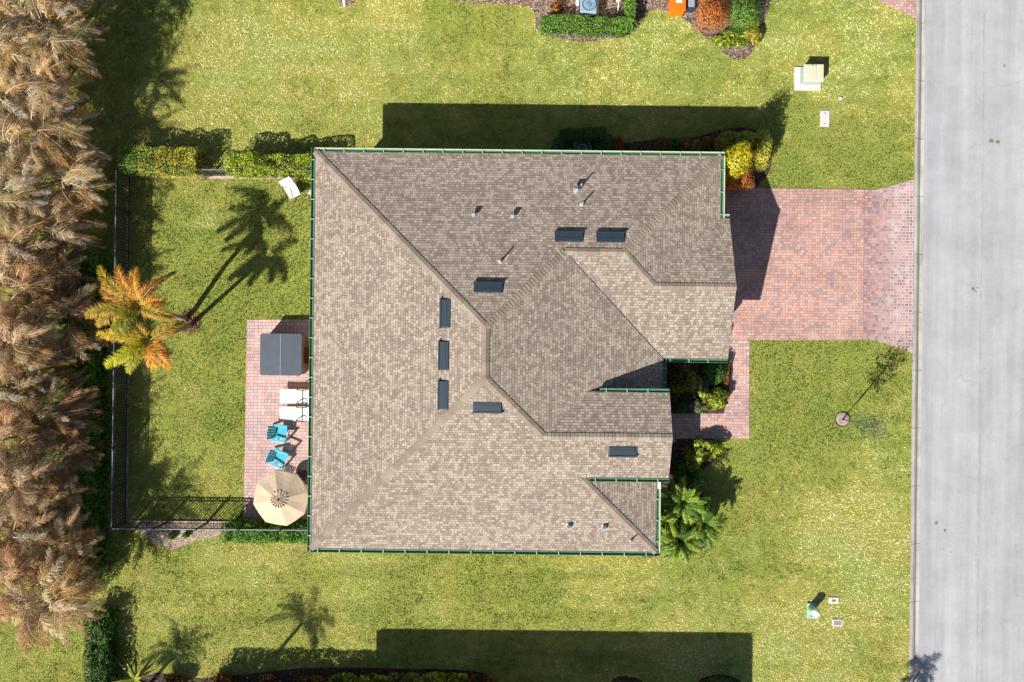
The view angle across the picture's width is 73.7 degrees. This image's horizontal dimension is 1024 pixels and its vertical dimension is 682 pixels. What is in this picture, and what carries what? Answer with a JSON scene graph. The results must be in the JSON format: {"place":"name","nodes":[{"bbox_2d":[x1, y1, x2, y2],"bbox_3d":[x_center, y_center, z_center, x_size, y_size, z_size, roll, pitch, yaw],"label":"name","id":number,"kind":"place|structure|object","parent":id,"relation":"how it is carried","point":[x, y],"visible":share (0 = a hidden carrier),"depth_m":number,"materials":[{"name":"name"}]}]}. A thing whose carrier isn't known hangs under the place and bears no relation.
{"place":"outdoors","nodes":[
{"label":"outdoors","id":0,"kind":"place"},
{"bbox_2d":[244,320,309,526],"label":"patio","id":1,"kind":"structure","parent":0,"point":[262,405],"depth_m":31.98,"materials":[{"name":"red brick"}]},
{"bbox_2d":[265,447,291,468],"bbox_3d":[-10.839,5.391,31.578,0.875,0.871,0.790,22,90,0],"label":"garden chair","id":2,"kind":"object","parent":1,"relation":"on","point":[275,458],"visible":1,"depth_m":31.55,"materials":[{"name":"teal plastic"}]},
{"bbox_2d":[266,424,290,441],"bbox_3d":[-10.821,4.235,31.578,0.875,0.871,0.790,6,90,0],"label":"garden chair","id":3,"kind":"object","parent":1,"relation":"on","point":[279,432],"visible":1,"depth_m":31.56,"materials":[{"name":"teal plastic"}]},
{"bbox_2d":[253,470,307,525],"bbox_3d":[-10.076,6.851,30.660,2.340,2.680,2.340,7,90,0],"label":"parasol","id":4,"kind":"object","parent":1,"relation":"on","point":[292,487],"visible":0.98,"depth_m":29.68,"materials":[{"name":"fabric"}]},
{"bbox_2d":[260,333,306,375],"bbox_3d":[-10.538,0.619,31.526,1.910,0.909,1.920,1,90,0],"label":"hot tub","id":5,"kind":"object","parent":1,"relation":"on","point":[281,354],"visible":1,"depth_m":31.10,"materials":[{"name":"plastic"}]},
{"bbox_2d":[279,389,308,403],"bbox_3d":[-9.860,2.569,31.619,1.861,0.726,0.689,1,90,0],"label":"sun lounger","id":6,"kind":"object","parent":1,"relation":"on","point":[293,396],"visible":0.92,"depth_m":31.64,"materials":[{"name":"fabric"}]},
{"bbox_2d":[279,405,308,421],"bbox_3d":[-9.884,3.373,31.619,1.861,0.726,0.689,1,90,0],"label":"sun lounger","id":7,"kind":"object","parent":1,"relation":"on","point":[294,413],"visible":0.94,"depth_m":31.64,"materials":[{"name":"fabric"}]},
{"bbox_2d":[0,0,915,681],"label":"ground","id":8,"kind":"structure","parent":0,"point":[278,572],"depth_m":32.00,"materials":[{"name":"green plant"}]},
{"bbox_2d":[0,150,60,249],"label":"palm tree","id":9,"kind":"object","parent":8,"relation":"on","point":[21,189],"visible":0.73,"depth_m":28.62,"materials":[{"name":"brown plant"}]},
{"bbox_2d":[0,379,63,489],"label":"palm tree","id":10,"kind":"object","parent":8,"relation":"on","point":[14,428],"visible":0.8,"depth_m":28.56,"materials":[{"name":"brown plant"}]},
{"bbox_2d":[0,292,64,384],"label":"palm tree","id":11,"kind":"object","parent":8,"relation":"on","point":[39,350],"visible":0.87,"depth_m":28.50,"materials":[{"name":"brown plant"}]},
{"bbox_2d":[0,336,64,441],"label":"palm tree","id":12,"kind":"object","parent":8,"relation":"on","point":[4,395],"visible":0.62,"depth_m":28.71,"materials":[{"name":"brown plant"}]},
{"bbox_2d":[0,523,66,628],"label":"palm tree","id":13,"kind":"object","parent":8,"relation":"on","point":[22,569],"visible":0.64,"depth_m":28.53,"materials":[{"name":"brown plant"}]},
{"bbox_2d":[0,101,67,201],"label":"palm tree","id":14,"kind":"object","parent":8,"relation":"on","point":[14,171],"visible":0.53,"depth_m":28.61,"materials":[{"name":"brown plant"}]},
{"bbox_2d":[0,0,67,47],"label":"palm tree","id":15,"kind":"object","parent":8,"relation":"on","point":[27,24],"visible":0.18,"depth_m":28.55,"materials":[{"name":"brown plant"}]},
{"bbox_2d":[0,441,70,526],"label":"palm tree","id":16,"kind":"object","parent":8,"relation":"on","point":[50,487],"visible":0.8,"depth_m":28.75,"materials":[{"name":"brown plant"}]},
{"bbox_2d":[0,56,72,153],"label":"palm tree","id":17,"kind":"object","parent":8,"relation":"on","point":[22,85],"visible":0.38,"depth_m":28.38,"materials":[{"name":"brown plant"}]},
{"bbox_2d":[0,0,73,98],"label":"palm tree","id":18,"kind":"object","parent":8,"relation":"on","point":[6,68],"visible":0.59,"depth_m":28.16,"materials":[{"name":"brown plant"}]},
{"bbox_2d":[0,471,74,589],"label":"palm tree","id":19,"kind":"object","parent":8,"relation":"on","point":[29,544],"visible":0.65,"depth_m":28.91,"materials":[{"name":"brown plant"}]},
{"bbox_2d":[0,198,74,299],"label":"palm tree","id":20,"kind":"object","parent":8,"relation":"on","point":[33,228],"visible":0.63,"depth_m":28.94,"materials":[{"name":"brown plant"}]},
{"bbox_2d":[0,239,80,346],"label":"palm tree","id":21,"kind":"object","parent":8,"relation":"on","point":[28,286],"visible":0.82,"depth_m":28.67,"materials":[{"name":"brown plant"}]},
{"bbox_2d":[0,313,82,411],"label":"palm tree","id":22,"kind":"object","parent":8,"relation":"on","point":[65,370],"visible":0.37,"depth_m":29.66,"materials":[{"name":"brown plant"}]},
{"bbox_2d":[0,31,93,140],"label":"palm tree","id":23,"kind":"object","parent":8,"relation":"on","point":[66,83],"visible":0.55,"depth_m":28.75,"materials":[{"name":"brown plant"}]},
{"bbox_2d":[0,0,93,42],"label":"palm tree","id":24,"kind":"object","parent":8,"relation":"on","point":[61,3],"visible":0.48,"depth_m":28.85,"materials":[{"name":"brown plant"}]},
{"bbox_2d":[0,448,97,541],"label":"palm tree","id":25,"kind":"object","parent":8,"relation":"on","point":[72,499],"visible":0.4,"depth_m":29.95,"materials":[{"name":"brown plant"}]},
{"bbox_2d":[0,361,103,462],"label":"palm tree","id":26,"kind":"object","parent":8,"relation":"on","point":[65,409],"visible":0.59,"depth_m":29.94,"materials":[{"name":"brown plant"}]},
{"bbox_2d":[0,500,105,597],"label":"palm tree","id":27,"kind":"object","parent":8,"relation":"on","point":[82,536],"visible":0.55,"depth_m":29.45,"materials":[{"name":"brown plant"}]},
{"bbox_2d":[0,180,107,277],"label":"palm tree","id":28,"kind":"object","parent":8,"relation":"on","point":[75,235],"visible":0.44,"depth_m":29.82,"materials":[{"name":"brown plant"}]},
{"bbox_2d":[7,233,100,314],"bbox_3d":[-20.500,-3.048,30.689,3.926,2.686,4.280,-21,90,0],"label":"palm tree","id":29,"kind":"object","parent":8,"relation":"on","point":[65,271],"visible":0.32,"depth_m":29.98,"materials":[{"name":"brown plant"}]},
{"bbox_2d":[0,0,109,88],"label":"palm tree","id":30,"kind":"object","parent":8,"relation":"on","point":[73,41],"visible":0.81,"depth_m":28.37,"materials":[{"name":"brown plant"}]},
{"bbox_2d":[0,266,110,372],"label":"palm tree","id":31,"kind":"object","parent":8,"relation":"on","point":[75,345],"visible":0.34,"depth_m":29.96,"materials":[{"name":"brown plant"}]},
{"bbox_2d":[0,546,110,655],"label":"palm tree","id":32,"kind":"object","parent":8,"relation":"on","point":[61,615],"visible":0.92,"depth_m":28.57,"materials":[{"name":"brown plant"}]},
{"bbox_2d":[0,69,110,184],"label":"palm tree","id":33,"kind":"object","parent":8,"relation":"on","point":[66,129],"visible":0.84,"depth_m":28.59,"materials":[{"name":"brown plant"}]},
{"bbox_2d":[5,408,106,498],"bbox_3d":[-20.350,4.752,30.672,4.215,2.718,4.379,25,90,0],"label":"palm tree","id":34,"kind":"object","parent":8,"relation":"on","point":[74,447],"visible":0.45,"depth_m":30.14,"materials":[{"name":"brown plant"}]},
{"bbox_2d":[12,134,113,228],"bbox_3d":[-19.685,-6.967,30.391,4.350,3.293,4.098,-44,90,0],"label":"palm tree","id":35,"kind":"object","parent":8,"relation":"on","point":[88,195],"visible":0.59,"depth_m":29.66,"materials":[{"name":"brown plant"}]},
{"bbox_2d":[67,250,113,595],"bbox_3d":[-19.354,3.680,31.202,1.559,1.680,15.753,0,90,0],"label":"hedge","id":36,"kind":"object","parent":8,"relation":"on","point":[88,268],"visible":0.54,"depth_m":31.06,"materials":[{"name":"green plant"}]},
{"bbox_2d":[82,605,120,681],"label":"hedge","id":37,"kind":"object","parent":8,"relation":"on","point":[101,628],"visible":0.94,"depth_m":31.22,"materials":[{"name":"green plant"}]},
{"bbox_2d":[125,175,129,524],"bbox_3d":[-18.027,0.375,32.015,0.145,0.070,16.451,0,90,0],"label":"paver edging","id":38,"kind":"object","parent":8,"relation":"on","point":[128,363],"visible":0.29,"depth_m":31.98,"materials":[{"name":"concrete"}]},
{"bbox_2d":[110,167,130,529],"bbox_3d":[-17.969,0.350,31.370,0.080,1.280,16.321,1,90,0],"label":"fence","id":39,"kind":"object","parent":38,"relation":"on","point":[114,407],"visible":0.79,"depth_m":31.14,"materials":[{"name":"metal"}]},
{"bbox_2d":[114,662,140,681],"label":"spiky plant","id":40,"kind":"object","parent":8,"relation":"on","point":[133,679],"visible":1,"depth_m":31.82,"materials":[{"name":"green plant"}]},
{"bbox_2d":[85,264,200,373],"bbox_3d":[-15.398,-0.886,29.639,4.102,4.940,4.608,0,90,0],"label":"palm tree","id":41,"kind":"object","parent":8,"relation":"on","point":[158,351],"visible":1,"depth_m":27.65,"materials":[{"name":"orange plant"}]},
{"bbox_2d":[116,145,207,179],"bbox_3d":[-15.982,-8.208,31.313,3.649,1.454,1.468,1,90,0],"label":"hedge","id":42,"kind":"object","parent":8,"relation":"on","point":[149,157],"visible":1,"depth_m":30.84,"materials":[{"name":"green plant"}]},
{"bbox_2d":[139,524,225,549],"bbox_3d":[-15.293,9.191,32.019,4.418,0.062,1.219,0,90,0],"label":"mulch bed","id":43,"kind":"object","parent":8,"relation":"on","point":[161,539],"visible":0.71,"depth_m":31.99,"materials":[{"name":"beige gravel"}]},
{"bbox_2d":[128,520,240,523],"bbox_3d":[-15.287,8.500,32.015,5.426,0.070,0.175,0,90,0],"label":"paver edging","id":44,"kind":"object","parent":8,"relation":"on","point":[174,521],"visible":0.5,"depth_m":31.98,"materials":[{"name":"concrete"}]},
{"bbox_2d":[110,521,306,530],"bbox_3d":[-13.312,8.512,31.370,9.595,1.280,0.070,0,90,0],"label":"fence","id":45,"kind":"object","parent":44,"relation":"on","point":[201,526],"visible":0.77,"depth_m":31.03,"materials":[{"name":"metal"}]},
{"bbox_2d":[130,174,308,179],"bbox_3d":[-12.950,-7.700,32.015,9.903,0.070,0.188,1,90,0],"label":"paver edging","id":46,"kind":"object","parent":8,"relation":"on","point":[222,177],"visible":0.29,"depth_m":31.98,"materials":[{"name":"concrete"}]},
{"bbox_2d":[115,168,310,176],"bbox_3d":[-13.156,-7.725,31.370,9.483,1.280,0.070,1,90,0],"label":"fence","id":47,"kind":"object","parent":46,"relation":"on","point":[204,171],"visible":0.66,"depth_m":30.96,"materials":[{"name":"metal"}]},
{"bbox_2d":[219,516,306,544],"bbox_3d":[-10.930,8.738,31.377,4.786,1.304,1.325,1,90,0],"label":"hedge","id":48,"kind":"object","parent":8,"relation":"on","point":[255,537],"visible":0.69,"depth_m":31.10,"materials":[{"name":"green plant"}]},
{"bbox_2d":[220,149,310,182],"bbox_3d":[-10.747,-8.013,31.231,4.750,1.582,1.337,1,90,0],"label":"hedge","id":49,"kind":"object","parent":8,"relation":"on","point":[258,163],"visible":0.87,"depth_m":30.84,"materials":[{"name":"green plant"}]},
{"bbox_2d":[278,176,304,203],"bbox_3d":[-10.177,-6.966,31.491,0.714,1.010,0.888,-27,90,0],"label":"patio chair","id":50,"kind":"object","parent":8,"relation":"on","point":[289,186],"visible":1,"depth_m":31.49,"materials":[{"name":"plastic"}]},
{"bbox_2d":[140,667,483,681],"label":"mulch bed","id":51,"kind":"object","parent":8,"relation":"on","point":[289,675],"visible":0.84,"depth_m":31.99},
{"bbox_2d":[163,673,188,681],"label":"bedding plant","id":52,"kind":"object","parent":51,"relation":"on","point":[169,677],"visible":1,"depth_m":31.56,"materials":[{"name":"red plant"}]},
{"bbox_2d":[210,673,234,681],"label":"bedding plant","id":53,"kind":"object","parent":51,"relation":"on","point":[224,678],"visible":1,"depth_m":31.59,"materials":[{"name":"red plant"}]},
{"bbox_2d":[294,675,324,681],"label":"bedding plant","id":54,"kind":"object","parent":51,"relation":"on","point":[313,678],"visible":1,"depth_m":31.54,"materials":[{"name":"red plant"}]},
{"bbox_2d":[326,672,357,681],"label":"bedding plant","id":55,"kind":"object","parent":51,"relation":"on","point":[346,677],"visible":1,"depth_m":31.56,"materials":[{"name":"green plant"}]},
{"bbox_2d":[354,673,388,681],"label":"bedding plant","id":56,"kind":"object","parent":51,"relation":"on","point":[372,677],"visible":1,"depth_m":31.49,"materials":[{"name":"green plant"}]},
{"bbox_2d":[385,672,419,681],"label":"bedding plant","id":57,"kind":"object","parent":51,"relation":"on","point":[400,677],"visible":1,"depth_m":31.55,"materials":[{"name":"green plant"}]},
{"bbox_2d":[412,671,445,681],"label":"bedding plant","id":58,"kind":"object","parent":51,"relation":"on","point":[431,677],"visible":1,"depth_m":31.49,"materials":[{"name":"green plant"}]},
{"bbox_2d":[443,672,468,681],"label":"bedding plant","id":59,"kind":"object","parent":51,"relation":"on","point":[453,677],"visible":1,"depth_m":31.50,"materials":[{"name":"green plant"}]},
{"bbox_2d":[465,673,495,681],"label":"bedding plant","id":60,"kind":"object","parent":51,"relation":"on","point":[475,677],"visible":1,"depth_m":31.54,"materials":[{"name":"red plant"}]},
{"bbox_2d":[307,147,736,555],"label":"house","id":61,"kind":"structure","parent":8,"relation":"on","point":[499,339],"depth_m":28.13,"materials":[{"name":"brown tile"}]},
{"bbox_2d":[337,0,769,59],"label":"mulch bed","id":62,"kind":"object","parent":8,"relation":"on","point":[608,8],"visible":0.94,"depth_m":31.99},
{"bbox_2d":[538,14,632,38],"bbox_3d":[3.401,-14.579,31.531,4.354,1.015,0.805,2,90,0],"label":"hedge","id":63,"kind":"object","parent":62,"relation":"on","point":[569,25],"visible":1,"depth_m":31.28,"materials":[{"name":"green plant"}]},
{"bbox_2d":[576,0,598,19],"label":"air conditioner","id":64,"kind":"object","parent":62,"relation":"on","point":[588,7],"visible":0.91,"depth_m":31.29,"materials":[{"name":"metal"}]},
{"bbox_2d":[622,0,637,29],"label":"hedge","id":65,"kind":"object","parent":62,"relation":"on","point":[629,10],"visible":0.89,"depth_m":31.21,"materials":[{"name":"green plant"}]},
{"bbox_2d":[668,0,685,15],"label":"storage bin","id":66,"kind":"object","parent":62,"relation":"on","point":[676,7],"visible":1,"depth_m":31.39,"materials":[{"name":"orange plastic"}]},
{"bbox_2d":[694,0,732,34],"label":"shrub","id":67,"kind":"object","parent":62,"relation":"on","point":[712,15],"visible":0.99,"depth_m":31.01,"materials":[{"name":"orange plant"}]},
{"bbox_2d":[710,29,750,48],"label":"shrub","id":68,"kind":"object","parent":62,"relation":"on","point":[728,38],"visible":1,"depth_m":31.57,"materials":[{"name":"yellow plant"}]},
{"bbox_2d":[725,0,764,33],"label":"shrub","id":69,"kind":"object","parent":62,"relation":"on","point":[743,12],"visible":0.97,"depth_m":30.77,"materials":[{"name":"green plant"}]},
{"bbox_2d":[743,17,762,45],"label":"shrub","id":70,"kind":"object","parent":62,"relation":"on","point":[752,35],"visible":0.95,"depth_m":31.50,"materials":[{"name":"yellow plant"}]},
{"bbox_2d":[551,127,771,187],"bbox_3d":[6.960,-8.558,32.019,10.420,0.062,2.919,0,90,0],"label":"mulch bed","id":71,"kind":"object","parent":8,"relation":"on","point":[759,177],"visible":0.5,"depth_m":31.99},
{"bbox_2d":[552,134,569,149],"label":"shrub","id":72,"kind":"object","parent":71,"relation":"on","point":[560,145],"visible":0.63,"depth_m":31.00,"materials":[{"name":"green plant"}]},
{"bbox_2d":[570,142,591,149],"bbox_3d":[3.223,-8.813,31.610,1.050,0.779,1.100,1,90,0],"label":"air conditioner","id":73,"kind":"object","parent":71,"relation":"on","point":[582,146],"visible":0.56,"depth_m":31.27,"materials":[{"name":"metal"}]},
{"bbox_2d":[559,126,606,148],"bbox_3d":[3.216,-9.366,31.301,2.183,1.443,0.827,-3,90,0],"label":"hedge","id":74,"kind":"object","parent":71,"relation":"on","point":[572,135],"visible":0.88,"depth_m":30.79,"materials":[{"name":"green plant"}]},
{"bbox_2d":[593,132,611,150],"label":"shrub","id":75,"kind":"object","parent":71,"relation":"on","point":[604,145],"visible":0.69,"depth_m":31.01,"materials":[{"name":"green plant"}]},
{"bbox_2d":[609,134,624,150],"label":"shrub","id":76,"kind":"object","parent":71,"relation":"on","point":[617,142],"visible":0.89,"depth_m":31.41,"materials":[{"name":"red plant"}]},
{"bbox_2d":[653,136,668,150],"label":"bedding plant","id":77,"kind":"object","parent":71,"relation":"on","point":[661,143],"visible":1,"depth_m":31.61,"materials":[{"name":"red plant"}]},
{"bbox_2d":[700,136,714,151],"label":"bedding plant","id":78,"kind":"object","parent":71,"relation":"on","point":[707,142],"visible":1,"depth_m":31.60,"materials":[{"name":"red plant"}]},
{"bbox_2d":[712,130,739,151],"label":"shrub","id":79,"kind":"object","parent":71,"relation":"on","point":[725,141],"visible":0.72,"depth_m":30.69,"materials":[{"name":"green plant"}]},
{"bbox_2d":[721,140,752,182],"bbox_3d":[9.656,-7.776,30.022,1.454,3.999,1.500,45,90,0],"label":"shrub","id":80,"kind":"object","parent":71,"relation":"on","point":[737,159],"visible":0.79,"depth_m":28.85,"materials":[{"name":"yellow plant"}]},
{"bbox_2d":[725,163,754,193],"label":"shrub","id":81,"kind":"object","parent":71,"relation":"on","point":[737,182],"visible":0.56,"depth_m":30.65,"materials":[{"name":"orange plant"}]},
{"bbox_2d":[734,130,759,150],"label":"shrub","id":82,"kind":"object","parent":71,"relation":"on","point":[750,138],"visible":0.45,"depth_m":30.72,"materials":[{"name":"green plant"}]},
{"bbox_2d":[752,128,772,171],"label":"shrub","id":83,"kind":"object","parent":71,"relation":"on","point":[761,152],"visible":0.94,"depth_m":30.69,"materials":[{"name":"yellow plant"}]},
{"bbox_2d":[643,439,719,556],"bbox_3d":[7.548,7.196,32.019,4.503,0.062,5.879,0,90,0],"label":"mulch bed","id":84,"kind":"object","parent":8,"relation":"on","point":[677,451],"visible":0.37,"depth_m":31.99,"materials":[{"name":"brown soil"}]},
{"bbox_2d":[660,505,683,542],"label":"palm tree","id":85,"kind":"object","parent":84,"relation":"on","point":[673,520],"visible":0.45,"depth_m":30.53,"materials":[{"name":"green plant"}]},
{"bbox_2d":[671,458,686,483],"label":"shrub","id":86,"kind":"object","parent":84,"relation":"on","point":[679,468],"visible":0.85,"depth_m":31.39,"materials":[{"name":"green plant"}]},
{"bbox_2d":[660,517,702,563],"bbox_3d":[7.537,8.929,30.940,2.300,2.326,2.084,0,90,0],"label":"palm tree","id":87,"kind":"object","parent":84,"relation":"on","point":[681,540],"visible":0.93,"depth_m":30.29,"materials":[{"name":"green plant"}]},
{"bbox_2d":[660,475,710,526],"bbox_3d":[7.617,7.089,30.851,2.255,2.503,2.121,14,90,0],"label":"palm tree","id":88,"kind":"object","parent":84,"relation":"on","point":[688,504],"visible":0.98,"depth_m":30.19,"materials":[{"name":"green plant"}]},
{"bbox_2d":[684,449,702,471],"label":"shrub","id":89,"kind":"object","parent":84,"relation":"on","point":[691,463],"visible":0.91,"depth_m":31.45,"materials":[{"name":"green plant"}]},
{"bbox_2d":[687,468,702,485],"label":"shrub","id":90,"kind":"object","parent":84,"relation":"on","point":[696,475],"visible":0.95,"depth_m":31.39,"materials":[{"name":"green plant"}]},
{"bbox_2d":[682,499,727,548],"bbox_3d":[8.650,8.255,31.123,2.016,1.960,2.106,0,90,0],"label":"palm tree","id":91,"kind":"object","parent":84,"relation":"on","point":[708,524],"visible":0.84,"depth_m":30.44,"materials":[{"name":"green plant"}]},
{"bbox_2d":[692,438,725,462],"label":"shrub","id":92,"kind":"object","parent":84,"relation":"on","point":[706,451],"visible":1,"depth_m":31.30,"materials":[{"name":"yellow plant"}]},
{"bbox_2d":[666,362,730,413],"bbox_3d":[7.875,1.700,32.019,4.750,0.062,3.400,0,90,0],"label":"mulch bed","id":93,"kind":"object","parent":8,"relation":"on","point":[679,397],"visible":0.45,"depth_m":31.99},
{"bbox_2d":[669,362,702,393],"bbox_3d":[7.947,1.653,31.265,1.469,1.519,1.532,0,90,0],"label":"shrub","id":94,"kind":"object","parent":93,"relation":"on","point":[684,378],"visible":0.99,"depth_m":30.88,"materials":[{"name":"green plant"}]},
{"bbox_2d":[688,399,707,413],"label":"shrub","id":95,"kind":"object","parent":93,"relation":"on","point":[698,406],"visible":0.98,"depth_m":31.50,"materials":[{"name":"green plant"}]},
{"bbox_2d":[699,363,726,384],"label":"shrub","id":96,"kind":"object","parent":93,"relation":"on","point":[712,373],"visible":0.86,"depth_m":31.20,"materials":[{"name":"green plant"}]},
{"bbox_2d":[698,387,729,410],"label":"shrub","id":97,"kind":"object","parent":93,"relation":"on","point":[714,398],"visible":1,"depth_m":31.34,"materials":[{"name":"green plant"}]},
{"bbox_2d":[671,340,748,438],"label":"front walk","id":98,"kind":"structure","parent":8,"relation":"on","point":[732,422],"depth_m":31.98,"materials":[{"name":"red brick"}]},
{"bbox_2d":[699,674,740,681],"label":"mulch bed","id":99,"kind":"object","parent":8,"relation":"on","point":[724,676],"visible":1,"depth_m":31.99,"materials":[{"name":"black soil"}]},
{"bbox_2d":[794,64,823,90],"bbox_3d":[13.838,-12.275,31.665,1.220,0.710,1.080,1,90,0],"label":"transformer","id":100,"kind":"object","parent":8,"relation":"on","point":[808,77],"visible":1,"depth_m":31.51,"materials":[{"name":"metal"}]},
{"bbox_2d":[807,603,820,618],"bbox_3d":[14.018,12.625,31.680,0.435,0.660,0.720,1,90,0],"label":"cable pedestal","id":101,"kind":"object","parent":8,"relation":"on","point":[813,611],"visible":1,"depth_m":31.73,"materials":[{"name":"green plastic"}]},
{"bbox_2d":[835,407,893,445],"bbox_3d":[15.493,3.722,30.276,1.438,3.551,1.619,19,90,0],"label":"young tree","id":102,"kind":"object","parent":8,"relation":"on","point":[841,419],"visible":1,"depth_m":29.67,"materials":[{"name":"green plant"}]},
{"bbox_2d":[863,180,913,352],"bbox_3d":[17.652,-3.513,32.015,2.405,0.070,8.125,0,90,0],"label":"driveway apron","id":103,"kind":"object","parent":8,"relation":"on","point":[888,245],"visible":1,"depth_m":31.98,"materials":[{"name":"red brick"}]},
{"bbox_2d":[909,0,925,681],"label":"kerb","id":104,"kind":"structure","parent":8,"relation":"on","point":[917,343],"depth_m":32.05,"materials":[{"name":"concrete"}]},
{"bbox_2d":[725,188,862,339],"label":"driveway","id":105,"kind":"structure","parent":0,"point":[798,257],"depth_m":31.98,"materials":[{"name":"red brick"}]},
{"bbox_2d":[876,0,915,18],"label":"driveway","id":106,"kind":"structure","parent":0,"point":[908,7],"depth_m":31.98,"materials":[{"name":"red brick"}]},
{"bbox_2d":[918,0,1023,681],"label":"road","id":107,"kind":"structure","parent":0,"point":[971,612],"depth_m":32.09,"materials":[{"name":"grey asphalt"}]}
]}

